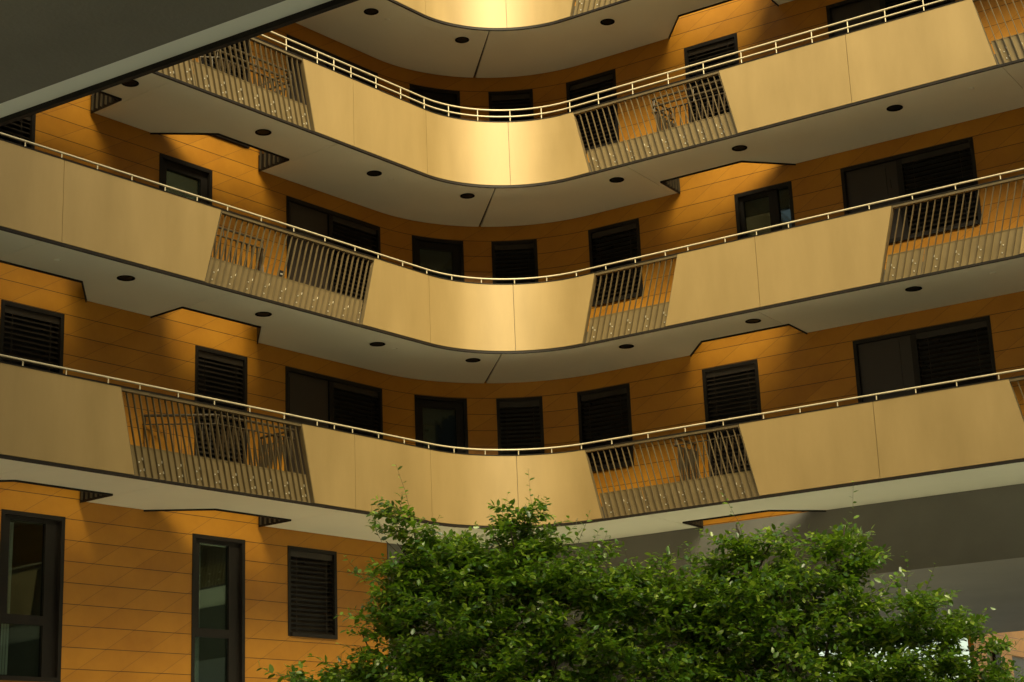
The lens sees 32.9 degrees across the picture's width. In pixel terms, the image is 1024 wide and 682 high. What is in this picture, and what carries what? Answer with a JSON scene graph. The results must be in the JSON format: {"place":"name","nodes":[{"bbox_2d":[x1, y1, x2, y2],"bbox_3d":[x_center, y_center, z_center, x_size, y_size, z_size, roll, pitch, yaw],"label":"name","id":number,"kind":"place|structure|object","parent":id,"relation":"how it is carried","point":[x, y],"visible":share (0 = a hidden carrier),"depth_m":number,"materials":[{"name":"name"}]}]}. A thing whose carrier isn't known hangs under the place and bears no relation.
{"place":"outdoors","nodes":[
{"label":"outdoors","id":0,"kind":"place"},
{"bbox_2d":[819,638,969,680],"label":"sky","id":1,"kind":"structure","parent":0,"point":[964,644],"materials":[{"name":"white"}]},
{"label":"ground","id":2,"kind":"structure","parent":0,"visible":0},
{"bbox_2d":[0,0,1023,681],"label":"apartment building","id":3,"kind":"structure","parent":2,"relation":"on","point":[94,592],"depth_m":28.48,"materials":[{"name":"orange wood"}]},
{"bbox_2d":[0,114,35,148],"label":"window","id":4,"kind":"structure","parent":3,"relation":"in","point":[24,128],"depth_m":25.47,"materials":[{"name":"black metal"}]},
{"bbox_2d":[0,300,64,373],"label":"window","id":5,"kind":"structure","parent":3,"relation":"in","point":[26,332],"depth_m":24.87,"materials":[{"name":"black metal"}]},
{"bbox_2d":[0,509,65,681],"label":"window","id":6,"kind":"structure","parent":3,"relation":"in","point":[32,545],"depth_m":24.38,"materials":[{"name":"black glass"}]},
{"bbox_2d":[159,153,211,256],"bbox_3d":[-5.231,-2.045,27.627,0.192,1.680,1.090,-14,-19,37],"label":"window","id":7,"kind":"structure","parent":3,"relation":"in","point":[173,172],"depth_m":27.82,"materials":[{"name":"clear glass"}]},
{"bbox_2d":[191,533,244,681],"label":"window","id":8,"kind":"structure","parent":3,"relation":"in","point":[218,563],"depth_m":26.59,"materials":[{"name":"black glass"}]},
{"bbox_2d":[194,345,246,463],"bbox_3d":[-4.616,1.323,27.324,0.192,2.380,1.090,-14,-19,37],"label":"window","id":9,"kind":"structure","parent":3,"relation":"in","point":[221,375],"depth_m":27.51,"materials":[{"name":"black metal"}]},
{"bbox_2d":[201,40,249,147],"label":"window","id":10,"kind":"structure","parent":3,"relation":"in","point":[246,41],"depth_m":29.24,"materials":[{"name":"black glass"}]},
{"bbox_2d":[287,545,337,639],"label":"window","id":11,"kind":"structure","parent":3,"relation":"in","point":[312,573],"depth_m":28.21,"materials":[{"name":"black plastic"}]},
{"bbox_2d":[287,34,377,116],"bbox_3d":[-3.203,-3.983,30.887,0.192,2.380,2.303,-14,-19,37],"label":"window","id":12,"kind":"structure","parent":3,"relation":"in","point":[289,43],"depth_m":30.83,"materials":[{"name":"black glass"}]},
{"bbox_2d":[286,196,380,311],"bbox_3d":[-3.102,-1.097,30.075,0.192,2.380,2.312,-14,-19,37],"label":"window","id":13,"kind":"structure","parent":3,"relation":"in","point":[300,214],"depth_m":30.16,"materials":[{"name":"black glass"}]},
{"bbox_2d":[285,366,382,489],"bbox_3d":[-3.008,1.788,29.255,0.192,2.380,2.321,-14,-19,37],"label":"window","id":14,"kind":"structure","parent":3,"relation":"in","point":[307,394],"depth_m":29.37,"materials":[{"name":"black glass"}]},
{"bbox_2d":[409,84,460,117],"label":"window","id":15,"kind":"structure","parent":3,"relation":"in","point":[450,97],"depth_m":32.87,"materials":[{"name":"black glass"}]},
{"bbox_2d":[412,235,464,281],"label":"window","id":16,"kind":"structure","parent":3,"relation":"in","point":[439,255],"depth_m":32.09,"materials":[{"name":"black glass"}]},
{"bbox_2d":[414,395,468,453],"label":"window","id":17,"kind":"structure","parent":3,"relation":"in","point":[438,420],"depth_m":31.31,"materials":[{"name":"black glass"}]},
{"bbox_2d":[488,89,533,120],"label":"window","id":18,"kind":"structure","parent":3,"relation":"in","point":[520,99],"depth_m":33.03,"materials":[{"name":"black plastic"}]},
{"bbox_2d":[0,132,1023,382],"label":"balcony","id":19,"kind":"structure","parent":3,"relation":"attached to","point":[106,238],"depth_m":27.24,"materials":[{"name":"brown metal"}]},
{"bbox_2d":[0,354,1023,547],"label":"balcony","id":20,"kind":"structure","parent":3,"relation":"attached to","point":[63,431],"depth_m":26.23,"materials":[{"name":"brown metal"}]},
{"bbox_2d":[491,239,538,283],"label":"window","id":21,"kind":"structure","parent":3,"relation":"in","point":[510,259],"depth_m":32.21,"materials":[{"name":"black plastic"}]},
{"bbox_2d":[496,396,544,454],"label":"window","id":22,"kind":"structure","parent":3,"relation":"in","point":[519,420],"depth_m":31.38,"materials":[{"name":"black plastic"}]},
{"bbox_2d":[296,0,792,77],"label":"balcony","id":23,"kind":"structure","parent":3,"relation":"attached to","point":[485,38],"depth_m":31.20,"materials":[{"name":"beige concrete"}]},
{"bbox_2d":[90,0,1023,226],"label":"balcony","id":24,"kind":"structure","parent":3,"relation":"attached to","point":[352,140],"depth_m":28.48,"materials":[{"name":"beige concrete"}]},
{"bbox_2d":[566,69,619,152],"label":"window","id":25,"kind":"structure","parent":3,"relation":"in","point":[605,80],"depth_m":32.40,"materials":[{"name":"black glass"}]},
{"bbox_2d":[577,383,633,471],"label":"window","id":26,"kind":"structure","parent":3,"relation":"in","point":[603,413],"depth_m":30.87,"materials":[{"name":"black plastic"}]},
{"bbox_2d":[588,218,642,306],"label":"window","id":27,"kind":"structure","parent":3,"relation":"in","point":[616,242],"depth_m":31.48,"materials":[{"name":"black plastic"}]},
{"bbox_2d":[684,33,738,122],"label":"window","id":28,"kind":"structure","parent":3,"relation":"in","point":[725,45],"depth_m":31.18,"materials":[{"name":"black plastic"}]},
{"bbox_2d":[702,359,761,475],"bbox_3d":[3.796,1.559,29.420,1.050,2.380,0.192,-12,-18,31],"label":"window","id":29,"kind":"structure","parent":3,"relation":"in","point":[730,390],"depth_m":29.58,"materials":[{"name":"black plastic"}]},
{"bbox_2d":[734,181,794,238],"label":"window","id":30,"kind":"structure","parent":3,"relation":"in","point":[768,206],"depth_m":30.24,"materials":[{"name":"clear glass"}]},
{"bbox_2d":[826,0,955,37],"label":"window","id":31,"kind":"structure","parent":3,"relation":"in","point":[847,9],"depth_m":29.67,"materials":[{"name":"black glass"}]},
{"bbox_2d":[840,137,982,243],"bbox_3d":[6.556,-2.375,28.536,2.290,1.480,0.192,-12,-18,31],"label":"window","id":32,"kind":"structure","parent":3,"relation":"in","point":[953,162],"depth_m":28.48,"materials":[{"name":"black glass"}]},
{"bbox_2d":[852,316,996,402],"bbox_3d":[6.636,0.961,27.658,2.300,2.380,0.192,-12,-18,31],"label":"window","id":33,"kind":"structure","parent":3,"relation":"in","point":[963,349],"depth_m":27.84,"materials":[{"name":"black glass"}]},
{"bbox_2d":[967,631,1023,681],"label":"outbuilding","id":34,"kind":"structure","parent":2,"relation":"on","point":[1017,655],"depth_m":42.02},
{"bbox_2d":[1012,656,1023,681],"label":"door","id":35,"kind":"structure","parent":34,"relation":"in","point":[1019,661],"depth_m":42.56,"materials":[{"name":"grey"}]},
{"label":"apartment building","id":36,"kind":"object","parent":2,"relation":"on","visible":0},
{"bbox_2d":[0,0,357,125],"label":"balcony slab","id":37,"kind":"structure","parent":36,"relation":"attached to","point":[54,53],"depth_m":8.04,"materials":[{"name":"concrete"}]},
{"label":"planting soil","id":38,"kind":"structure","parent":0,"visible":0},
{"bbox_2d":[257,465,662,681],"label":"courtyard tree","id":39,"kind":"object","parent":38,"relation":"on","point":[458,591],"visible":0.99,"depth_m":20.93,"materials":[{"name":"green plant"}]},
{"bbox_2d":[561,481,1023,681],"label":"courtyard tree","id":40,"kind":"object","parent":38,"relation":"on","point":[686,611],"visible":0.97,"depth_m":20.94,"materials":[{"name":"green plant"}]}
]}

